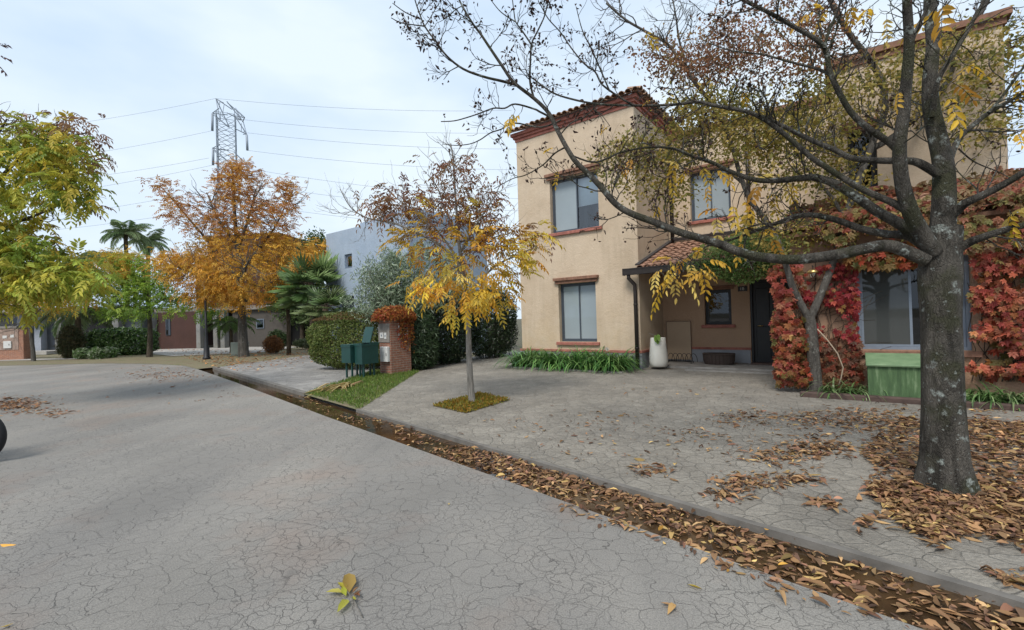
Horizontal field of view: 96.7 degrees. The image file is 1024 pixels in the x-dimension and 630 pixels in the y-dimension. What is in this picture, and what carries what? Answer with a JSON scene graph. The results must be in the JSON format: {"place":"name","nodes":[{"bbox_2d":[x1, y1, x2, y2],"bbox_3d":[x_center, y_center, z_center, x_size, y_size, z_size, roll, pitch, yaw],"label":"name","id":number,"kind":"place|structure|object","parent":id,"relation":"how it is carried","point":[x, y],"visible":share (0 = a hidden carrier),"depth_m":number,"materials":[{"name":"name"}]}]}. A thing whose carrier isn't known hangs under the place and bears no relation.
{"place":"outdoors","nodes":[
{"label":"outdoors","id":0,"kind":"place"},
{"bbox_2d":[0,358,89,360],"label":"footpath","id":1,"kind":"structure","parent":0,"point":[40,359],"depth_m":25.32,"materials":[{"name":"concrete"}]},
{"bbox_2d":[0,345,320,370],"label":"verge","id":2,"kind":"structure","parent":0,"point":[166,360],"depth_m":22.33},
{"bbox_2d":[0,326,32,359],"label":"brick meter wall","id":3,"kind":"structure","parent":2,"relation":"on","point":[10,348],"depth_m":25.96,"materials":[{"name":"red brick"}]},
{"bbox_2d":[17,306,121,338],"bbox_3d":[-25.345,0.989,26.706,4.176,3.071,4.217,-2,0,0],"label":"feather palm","id":4,"kind":"object","parent":2,"relation":"on","point":[80,319],"visible":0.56,"depth_m":26.52,"materials":[{"name":"green plant"}]},
{"bbox_2d":[52,324,88,358],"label":"feathery shrub","id":5,"kind":"object","parent":2,"relation":"on","point":[67,342],"visible":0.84,"depth_m":25.33,"materials":[{"name":"green plant"}]},
{"bbox_2d":[0,245,152,360],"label":"thin street tree","id":6,"kind":"object","parent":2,"relation":"on","point":[115,256],"visible":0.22,"depth_m":23.78,"materials":[{"name":"green plant"}]},
{"bbox_2d":[72,347,90,358],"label":"variegated plant","id":7,"kind":"object","parent":2,"relation":"on","point":[79,353],"visible":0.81,"depth_m":24.51,"materials":[{"name":"green plant"}]},
{"bbox_2d":[0,307,163,354],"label":"grey flat house","id":8,"kind":"structure","parent":2,"relation":"on","point":[44,343],"depth_m":32.93,"materials":[{"name":"paint"}]},
{"bbox_2d":[7,315,16,325],"bbox_3d":[-35.860,0.455,32.980,1.194,0.900,0.095,-2,0,-2],"label":"window","id":9,"kind":"structure","parent":8,"relation":"in","point":[14,320],"depth_m":32.93,"materials":[{"name":"grey glass"}]},
{"bbox_2d":[52,317,54,349],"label":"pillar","id":10,"kind":"structure","parent":8,"relation":"in","point":[52,317],"depth_m":32.97,"materials":[{"name":"metal"}]},
{"bbox_2d":[64,250,122,306],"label":"feather palm","id":11,"kind":"object","parent":2,"relation":"on","point":[88,256],"visible":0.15,"depth_m":43.32,"materials":[{"name":"green plant"}]},
{"bbox_2d":[86,346,105,358],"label":"variegated plant","id":12,"kind":"object","parent":2,"relation":"on","point":[95,352],"visible":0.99,"depth_m":24.18,"materials":[{"name":"green plant"}]},
{"bbox_2d":[104,346,120,357],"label":"variegated plant","id":13,"kind":"object","parent":2,"relation":"on","point":[111,352],"visible":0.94,"depth_m":25.09,"materials":[{"name":"green plant"}]},
{"bbox_2d":[83,327,160,355],"bbox_3d":[-23.468,1.606,27.418,3.715,1.914,1.719,-2,0,-10],"label":"boxy hedge","id":14,"kind":"object","parent":2,"relation":"on","point":[128,342],"visible":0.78,"depth_m":26.95,"materials":[{"name":"green plant"}]},
{"bbox_2d":[99,219,153,304],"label":"feather palm","id":15,"kind":"object","parent":2,"relation":"on","point":[125,233],"visible":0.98,"depth_m":47.73,"materials":[{"name":"green plant"}]},
{"bbox_2d":[119,228,170,300],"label":"feather palm","id":16,"kind":"object","parent":2,"relation":"on","point":[155,237],"visible":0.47,"depth_m":54.19,"materials":[{"name":"green plant"}]},
{"bbox_2d":[90,244,228,356],"bbox_3d":[-19.509,-0.850,24.395,8.966,6.504,4.264,-2,0,21],"label":"lime green tree","id":17,"kind":"object","parent":2,"relation":"on","point":[136,290],"visible":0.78,"depth_m":23.97,"materials":[{"name":"green plant"}]},
{"bbox_2d":[201,278,210,358],"bbox_3d":[-14.563,0.129,21.664,0.400,3.941,0.400,-2,0,0],"label":"street lamp","id":18,"kind":"object","parent":2,"relation":"on","point":[206,351],"visible":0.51,"depth_m":21.61,"materials":[{"name":"black metal"}]},
{"bbox_2d":[204,316,260,352],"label":"feather palm","id":19,"kind":"object","parent":2,"relation":"on","point":[231,327],"visible":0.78,"depth_m":25.43,"materials":[{"name":"green plant"}]},
{"bbox_2d":[137,154,328,356],"bbox_3d":[-13.461,-2.964,22.666,10.333,10.267,6.636,-2,-1,26],"label":"orange tree","id":20,"kind":"object","parent":2,"relation":"on","point":[186,260],"visible":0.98,"depth_m":22.01,"materials":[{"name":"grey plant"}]},
{"bbox_2d":[231,342,237,355],"bbox_3d":[-14.264,1.748,23.539,0.398,0.683,0.312,-2,0,-8],"label":"utility cabinet","id":21,"kind":"object","parent":2,"relation":"on","point":[234,348],"visible":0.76,"depth_m":23.39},
{"bbox_2d":[151,232,322,348],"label":"red brown house","id":22,"kind":"structure","parent":2,"relation":"on","point":[177,332],"depth_m":33.30,"materials":[{"name":"paint"}]},
{"bbox_2d":[165,319,170,334],"bbox_3d":[-25.272,0.892,33.473,0.380,1.200,0.055,-2,0,7],"label":"window","id":23,"kind":"structure","parent":22,"relation":"in","point":[168,321],"depth_m":33.45,"materials":[{"name":"grey glass"}]},
{"bbox_2d":[228,311,231,345],"bbox_3d":[-21.300,1.034,34.697,1.456,2.700,0.200,-2,0,7],"label":"dark doorway","id":24,"kind":"structure","parent":22,"relation":"in","point":[230,312],"depth_m":34.61,"materials":[{"name":"black"}]},
{"bbox_2d":[256,319,263,328],"bbox_3d":[-18.330,0.632,33.166,0.600,0.700,0.058,-2,0,7],"label":"window","id":25,"kind":"structure","parent":22,"relation":"in","point":[258,325],"depth_m":33.13,"materials":[{"name":"metal"}]},
{"bbox_2d":[290,315,309,344],"bbox_3d":[-15.315,0.993,33.252,1.813,2.400,0.100,-2,0,7],"label":"garage door","id":26,"kind":"structure","parent":22,"relation":"in","point":[295,334],"depth_m":33.26,"materials":[{"name":"grey"}]},
{"bbox_2d":[262,335,284,352],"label":"rusty shrub","id":27,"kind":"object","parent":2,"relation":"on","point":[276,343],"visible":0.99,"depth_m":24.23,"materials":[{"name":"brown plant"}]},
{"bbox_2d":[258,280,306,354],"bbox_3d":[-11.312,-0.161,22.773,3.240,4.369,2.979,-2,0,0],"label":"fan palm","id":28,"kind":"object","parent":2,"relation":"on","point":[288,322],"visible":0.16,"depth_m":22.88,"materials":[{"name":"green plant"}]},
{"bbox_2d":[261,226,326,339],"bbox_3d":[-14.943,-2.208,33.024,6.952,8.635,4.830,-2,0,0],"label":"evergreen tree","id":29,"kind":"object","parent":2,"relation":"on","point":[301,318],"visible":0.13,"depth_m":32.51,"materials":[{"name":"green plant"}]},
{"bbox_2d":[292,338,322,348],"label":"flower shrub","id":30,"kind":"object","parent":2,"relation":"on","point":[301,343],"visible":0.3,"depth_m":27.47,"materials":[{"name":"green plant"}]},
{"bbox_2d":[153,347,293,355],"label":"forecourt","id":31,"kind":"structure","parent":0,"point":[178,352],"depth_m":28.69,"materials":[{"name":"concrete"}]},
{"bbox_2d":[266,328,286,347],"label":"leafy shrub","id":32,"kind":"object","parent":31,"relation":"on","point":[279,334],"visible":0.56,"depth_m":28.00,"materials":[{"name":"green plant"}]},
{"bbox_2d":[11,319,521,367],"bbox_3d":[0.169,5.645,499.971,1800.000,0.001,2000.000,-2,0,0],"label":"ground","id":33,"kind":"structure","parent":0,"point":[519,336],"depth_m":37.58,"materials":[{"name":"grey concrete"}]},
{"bbox_2d":[210,98,248,235],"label":"power pylon","id":34,"kind":"object","parent":33,"relation":"on","point":[217,119],"visible":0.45,"depth_m":95.06,"materials":[{"name":"metal"}]},
{"bbox_2d":[2,187,514,221],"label":"power line","id":35,"kind":"object","parent":34,"relation":"attached to","point":[269,187],"visible":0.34,"depth_m":99.21,"materials":[{"name":"metal"}]},
{"bbox_2d":[14,98,510,130],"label":"power line","id":36,"kind":"object","parent":34,"relation":"attached to","point":[298,105],"visible":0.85,"depth_m":98.04,"materials":[{"name":"metal"}]},
{"bbox_2d":[46,205,518,230],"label":"power line","id":37,"kind":"object","parent":34,"relation":"attached to","point":[227,205],"visible":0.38,"depth_m":98.55,"materials":[{"name":"metal"}]},
{"bbox_2d":[242,119,430,132],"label":"power line","id":38,"kind":"object","parent":34,"relation":"attached to","point":[341,128],"visible":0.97,"depth_m":97.06,"materials":[{"name":"metal"}]},
{"bbox_2d":[252,133,474,148],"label":"power line","id":39,"kind":"object","parent":34,"relation":"attached to","point":[372,144],"visible":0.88,"depth_m":97.43,"materials":[{"name":"metal"}]},
{"bbox_2d":[248,150,504,169],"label":"power line","id":40,"kind":"object","parent":34,"relation":"attached to","point":[374,163],"visible":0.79,"depth_m":97.38,"materials":[{"name":"metal"}]},
{"bbox_2d":[252,169,516,198],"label":"power line","id":41,"kind":"object","parent":34,"relation":"attached to","point":[364,185],"visible":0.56,"depth_m":96.94,"materials":[{"name":"metal"}]},
{"bbox_2d":[220,355,378,392],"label":"neighbour driveway","id":42,"kind":"structure","parent":0,"point":[308,375],"depth_m":14.24,"materials":[{"name":"grey concrete"}]},
{"bbox_2d":[268,248,343,355],"bbox_3d":[-9.351,-0.571,21.019,3.390,5.039,3.365,-2,-1,44],"label":"fan palm","id":43,"kind":"object","parent":42,"relation":"on","point":[321,269],"visible":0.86,"depth_m":20.56,"materials":[{"name":"green plant"}]},
{"bbox_2d":[291,284,356,354],"bbox_3d":[-7.867,0.242,19.453,2.792,3.307,2.873,-1,-1,-33],"label":"fan palm","id":44,"kind":"object","parent":42,"relation":"on","point":[324,301],"visible":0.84,"depth_m":18.99,"materials":[{"name":"green plant"}]},
{"bbox_2d":[305,310,379,369],"bbox_3d":[-5.026,0.787,14.619,3.522,1.920,1.362,-2,0,15],"label":"clipped hedge","id":45,"kind":"object","parent":42,"relation":"on","point":[318,341],"visible":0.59,"depth_m":14.33,"materials":[{"name":"green plant"}]},
{"bbox_2d":[326,209,487,352],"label":"grey modern house","id":46,"kind":"structure","parent":42,"relation":"on","point":[343,246],"depth_m":20.60,"materials":[{"name":"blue paint"}]},
{"bbox_2d":[342,296,354,343],"bbox_3d":[-7.525,0.504,21.306,1.303,2.742,0.060,-2,-1,37],"label":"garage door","id":47,"kind":"structure","parent":46,"relation":"in","point":[350,296],"depth_m":21.26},
{"bbox_2d":[346,254,351,267],"bbox_3d":[-7.457,-2.481,21.047,0.577,0.646,0.065,-2,-1,37],"label":"window","id":48,"kind":"structure","parent":46,"relation":"in","point":[349,257],"depth_m":21.06,"materials":[{"name":"glass"}]},
{"bbox_2d":[305,354,474,408],"bbox_3d":[-2.797,1.651,14.944,3.092,0.101,14.150,-2,0,2],"label":"lawn strip","id":49,"kind":"object","parent":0,"point":[347,404],"visible":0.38,"depth_m":9.35,"materials":[{"name":"plant"}]},
{"bbox_2d":[303,380,362,397],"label":"dead palm frond","id":50,"kind":"object","parent":49,"relation":"on","point":[342,385],"visible":0.7,"depth_m":10.09,"materials":[{"name":"brown plant"}]},
{"bbox_2d":[340,343,362,377],"bbox_3d":[-4.309,1.269,12.471,0.443,0.978,0.560,-2,-1,37],"label":"waste bin","id":51,"kind":"object","parent":49,"relation":"on","point":[347,353],"visible":0.45,"depth_m":12.25,"materials":[{"name":"green paint"}]},
{"bbox_2d":[307,369,418,407],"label":"lawn grass","id":52,"kind":"structure","parent":49,"relation":"on","point":[385,382],"depth_m":10.18,"materials":[{"name":"green plant"}]},
{"bbox_2d":[354,327,378,377],"bbox_3d":[-3.922,1.032,12.296,0.363,1.420,0.547,-2,-1,37],"label":"waste bin","id":53,"kind":"object","parent":49,"relation":"on","point":[366,351],"visible":0.94,"depth_m":12.20,"materials":[{"name":"green paint"}]},
{"bbox_2d":[378,316,410,373],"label":"meter pillar","id":54,"kind":"structure","parent":49,"relation":"on","point":[395,356],"depth_m":12.78,"materials":[{"name":"brick"}]},
{"bbox_2d":[370,304,416,352],"bbox_3d":[-3.361,0.401,13.069,1.256,1.435,1.362,-2,0,0],"label":"orange creeper","id":55,"kind":"object","parent":54,"relation":"on","point":[388,313],"visible":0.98,"depth_m":12.82,"materials":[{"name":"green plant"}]},
{"bbox_2d":[398,323,407,335],"bbox_3d":[-3.102,0.399,12.972,0.029,0.359,0.327,-2,-1,37],"label":"meter window frame","id":56,"kind":"structure","parent":54,"relation":"in","point":[398,323],"depth_m":12.96,"materials":[{"name":"white plastic"}]},
{"bbox_2d":[336,238,474,332],"bbox_3d":[-3.449,-0.443,14.493,4.909,4.250,3.545,-2,0,0],"label":"oleander bush","id":57,"kind":"object","parent":49,"relation":"on","point":[383,294],"visible":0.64,"depth_m":14.00,"materials":[{"name":"green plant"}]},
{"bbox_2d":[410,308,441,369],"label":"dark shrub","id":58,"kind":"object","parent":49,"relation":"on","point":[426,349],"visible":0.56,"depth_m":13.56,"materials":[{"name":"green plant"}]},
{"bbox_2d":[429,291,474,364],"bbox_3d":[-2.206,0.362,15.298,1.475,2.649,2.064,-2,-1,39],"label":"dark shrub","id":59,"kind":"object","parent":49,"relation":"on","point":[449,353],"visible":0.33,"depth_m":14.88,"materials":[{"name":"green plant"}]},
{"bbox_2d":[0,363,923,629],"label":"road","id":60,"kind":"structure","parent":0,"point":[148,503],"depth_m":3.21,"materials":[{"name":"grey asphalt"}]},
{"bbox_2d":[0,419,6,451],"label":"parked motorcycle","id":61,"kind":"object","parent":60,"relation":"on","point":[3,434],"visible":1,"depth_m":5.33,"materials":[{"name":"rubber"}]},
{"bbox_2d":[0,43,132,343],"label":"street tree","id":62,"kind":"object","parent":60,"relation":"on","point":[48,155],"visible":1,"depth_m":8.89,"materials":[{"name":"green plant"}]},
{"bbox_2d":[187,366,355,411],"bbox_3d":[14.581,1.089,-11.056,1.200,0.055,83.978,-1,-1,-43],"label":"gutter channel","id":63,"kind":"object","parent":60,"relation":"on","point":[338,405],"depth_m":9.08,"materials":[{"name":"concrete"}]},
{"bbox_2d":[199,369,1023,629],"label":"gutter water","id":64,"kind":"structure","parent":63,"relation":"on","point":[884,603],"depth_m":3.18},
{"bbox_2d":[286,395,1023,629],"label":"gutter leaves","id":65,"kind":"object","parent":64,"relation":"on","point":[866,596],"visible":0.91,"depth_m":2.94,"materials":[{"name":"brown plant"}]},
{"bbox_2d":[213,367,1023,609],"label":"kerb","id":66,"kind":"structure","parent":63,"relation":"on","point":[969,589],"depth_m":3.16,"materials":[{"name":"concrete"}]},
{"bbox_2d":[327,573,362,617],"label":"fallen sprig","id":67,"kind":"object","parent":60,"relation":"on","point":[347,583],"visible":1,"depth_m":2.52,"materials":[{"name":"yellow plant"}]},
{"bbox_2d":[0,457,919,626],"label":"stray leaves","id":68,"kind":"object","parent":60,"relation":"on","point":[671,606],"visible":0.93,"depth_m":2.63,"materials":[{"name":"brown plant"}]},
{"bbox_2d":[559,503,909,629],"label":"roadside leaves","id":69,"kind":"object","parent":60,"relation":"on","point":[725,565],"visible":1,"depth_m":2.67,"materials":[{"name":"brown plant"}]},
{"bbox_2d":[0,0,1023,318],"label":"sky","id":70,"kind":"structure","parent":0,"point":[86,58],"materials":[{"name":"white"}]},
{"bbox_2d":[668,353,697,362],"bbox_3d":[4.661,1.176,12.466,0.847,0.275,0.218,-2,-1,37],"label":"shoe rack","id":71,"kind":"object","parent":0,"point":[676,360],"visible":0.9,"depth_m":12.40,"materials":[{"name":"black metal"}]},
{"bbox_2d":[361,351,1023,597],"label":"driveway","id":72,"kind":"structure","parent":0,"point":[533,395],"depth_m":5.40,"materials":[{"name":"grey concrete"}]},
{"bbox_2d":[314,133,565,401],"bbox_3d":[-1.234,-0.831,8.139,4.399,4.936,2.143,-2,0,0],"label":"young ash tree","id":73,"kind":"object","parent":72,"relation":"on","point":[485,301],"visible":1,"depth_m":7.99,"materials":[{"name":"yellow plant"}]},
{"bbox_2d":[433,391,509,412],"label":"pit ground cover","id":74,"kind":"object","parent":72,"relation":"on","point":[467,405],"visible":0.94,"depth_m":7.99,"materials":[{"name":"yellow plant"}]},
{"bbox_2d":[470,285,518,358],"bbox_3d":[-0.773,0.263,16.947,1.488,2.750,2.622,-2,-1,41],"label":"dark shrub","id":75,"kind":"object","parent":72,"relation":"on","point":[502,337],"visible":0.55,"depth_m":16.54,"materials":[{"name":"green plant"}]},
{"bbox_2d":[493,345,650,374],"bbox_3d":[1.540,1.172,12.639,4.801,0.806,2.322,-2,-1,36],"label":"agapanthus bed","id":76,"kind":"object","parent":72,"relation":"on","point":[598,361],"visible":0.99,"depth_m":12.13,"materials":[{"name":"green plant"}]},
{"bbox_2d":[389,0,1023,497],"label":"ash tree","id":77,"kind":"object","parent":72,"relation":"on","point":[941,244],"visible":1,"depth_m":3.76,"materials":[{"name":"grey plant"}]},
{"bbox_2d":[800,391,1023,411],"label":"border sleeper","id":78,"kind":"object","parent":72,"relation":"on","point":[901,400],"visible":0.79,"depth_m":6.84,"materials":[{"name":"brown wood"}]},
{"bbox_2d":[853,414,1023,553],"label":"tree foot leaves","id":79,"kind":"object","parent":72,"relation":"on","point":[978,514],"visible":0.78,"depth_m":3.49,"materials":[{"name":"brown plant"}]},
{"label":"border soil","id":80,"kind":"structure","parent":72,"relation":"on","visible":0},
{"bbox_2d":[584,0,1023,391],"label":"leaved tree","id":81,"kind":"object","parent":80,"relation":"on","point":[810,314],"visible":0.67,"depth_m":7.88,"materials":[{"name":"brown plant"}]},
{"bbox_2d":[817,329,843,386],"bbox_3d":[5.279,0.703,7.553,0.350,0.957,0.020,-2,-1,37],"label":"loose cane","id":82,"kind":"object","parent":81,"relation":"attached to","point":[837,354],"visible":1,"depth_m":7.49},
{"bbox_2d":[799,379,862,397],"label":"strappy plant","id":83,"kind":"object","parent":80,"relation":"on","point":[825,388],"visible":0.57,"depth_m":7.47,"materials":[{"name":"green plant"}]},
{"bbox_2d":[810,377,866,400],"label":"strappy plant","id":84,"kind":"object","parent":80,"relation":"on","point":[839,389],"visible":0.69,"depth_m":7.34,"materials":[{"name":"green plant"}]},
{"bbox_2d":[815,378,867,393],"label":"strappy plant","id":85,"kind":"object","parent":80,"relation":"on","point":[851,388],"visible":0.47,"depth_m":7.39,"materials":[{"name":"green plant"}]},
{"bbox_2d":[837,385,887,400],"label":"strappy plant","id":86,"kind":"object","parent":80,"relation":"on","point":[862,391],"visible":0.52,"depth_m":7.20,"materials":[{"name":"green plant"}]},
{"bbox_2d":[865,353,920,397],"bbox_3d":[5.957,0.997,7.107,0.685,0.765,0.548,-2,-1,37],"label":"green utility box","id":87,"kind":"object","parent":80,"relation":"on","point":[895,374],"visible":0.66,"depth_m":6.96,"materials":[{"name":"paint"}]},
{"bbox_2d":[967,385,1004,406],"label":"strappy plant","id":88,"kind":"object","parent":80,"relation":"on","point":[979,391],"visible":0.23,"depth_m":6.60,"materials":[{"name":"green plant"}]},
{"bbox_2d":[966,389,1021,409],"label":"strappy plant","id":89,"kind":"object","parent":80,"relation":"on","point":[991,399],"visible":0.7,"depth_m":6.32,"materials":[{"name":"green plant"}]},
{"bbox_2d":[966,383,1023,408],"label":"strappy plant","id":90,"kind":"object","parent":80,"relation":"on","point":[969,398],"visible":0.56,"depth_m":6.45,"materials":[{"name":"green plant"}]},
{"bbox_2d":[966,380,1023,404],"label":"strappy plant","id":91,"kind":"object","parent":80,"relation":"on","point":[1011,395],"visible":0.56,"depth_m":6.33,"materials":[{"name":"green plant"}]},
{"bbox_2d":[978,386,1023,412],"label":"strappy plant","id":92,"kind":"object","parent":80,"relation":"on","point":[1019,400],"visible":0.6,"depth_m":6.22,"materials":[{"name":"green plant"}]},
{"label":"rear ground","id":93,"kind":"structure","parent":0,"visible":0},
{"bbox_2d":[504,5,1023,396],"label":"stucco house","id":94,"kind":"structure","parent":93,"relation":"on","point":[591,293],"depth_m":12.32,"materials":[{"name":"beige paint"}]},
{"bbox_2d":[544,162,601,236],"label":"window","id":95,"kind":"structure","parent":94,"relation":"in","point":[569,200],"depth_m":13.28,"materials":[{"name":"grey glass"}]},
{"bbox_2d":[553,275,599,344],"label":"window","id":96,"kind":"structure","parent":94,"relation":"in","point":[578,300],"depth_m":13.12,"materials":[{"name":"grey glass"}]},
{"bbox_2d":[649,337,667,366],"bbox_3d":[3.792,0.959,11.802,0.470,0.750,0.470,-2,0,0],"label":"planter pot","id":97,"kind":"object","parent":94,"relation":"on","point":[658,355],"visible":0.86,"depth_m":11.62,"materials":[{"name":"white ceramic"}]},
{"bbox_2d":[649,333,660,343],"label":"drooping plant","id":98,"kind":"object","parent":97,"relation":"in","point":[657,337],"visible":1,"depth_m":11.59,"materials":[{"name":"green plant"}]},
{"bbox_2d":[684,158,733,224],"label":"window","id":99,"kind":"structure","parent":94,"relation":"in","point":[721,200],"depth_m":13.38,"materials":[{"name":"grey glass"}]},
{"bbox_2d":[699,285,735,327],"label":"window","id":100,"kind":"structure","parent":94,"relation":"in","point":[718,306],"depth_m":12.49,"materials":[{"name":"black metal"}]},
{"bbox_2d":[702,352,735,364],"bbox_3d":[5.406,1.140,11.910,0.812,0.294,0.395,-2,-1,35],"label":"wicker basket","id":101,"kind":"object","parent":94,"relation":"on","point":[715,358],"visible":1,"depth_m":11.77,"materials":[{"name":"brown wicker"}]},
{"bbox_2d":[683,222,818,285],"bbox_3d":[5.596,-1.484,10.675,2.721,1.677,2.268,-2,-1,37],"label":"green vine","id":102,"kind":"object","parent":94,"relation":"on","point":[726,275],"visible":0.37,"depth_m":10.21,"materials":[{"name":"green plant"}]},
{"bbox_2d":[750,278,787,362],"bbox_3d":[6.706,0.165,11.739,0.964,2.177,0.180,-2,-1,37],"label":"door","id":103,"kind":"structure","parent":94,"relation":"in","point":[761,301],"depth_m":11.86,"materials":[{"name":"black metal"}]},
{"bbox_2d":[765,241,917,388],"bbox_3d":[5.432,0.057,7.498,2.203,2.469,0.871,-2,-1,36],"label":"red creeper","id":104,"kind":"object","parent":94,"relation":"attached to","point":[789,337],"visible":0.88,"depth_m":7.78,"materials":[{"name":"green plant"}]},
{"bbox_2d":[839,115,881,190],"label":"window","id":105,"kind":"structure","parent":94,"relation":"in","point":[861,143],"depth_m":8.79,"materials":[{"name":"black glass"}]},
{"bbox_2d":[780,166,1023,255],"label":"roof creeper","id":106,"kind":"object","parent":94,"relation":"on","point":[1006,197],"visible":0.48,"depth_m":7.06,"materials":[{"name":"red plant"}]},
{"bbox_2d":[852,254,982,356],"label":"window","id":107,"kind":"structure","parent":94,"relation":"in","point":[895,318],"depth_m":7.54,"materials":[{"name":"glass"}]},
{"bbox_2d":[965,245,1023,384],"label":"red creeper","id":108,"kind":"object","parent":94,"relation":"attached to","point":[999,305],"visible":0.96,"depth_m":6.55,"materials":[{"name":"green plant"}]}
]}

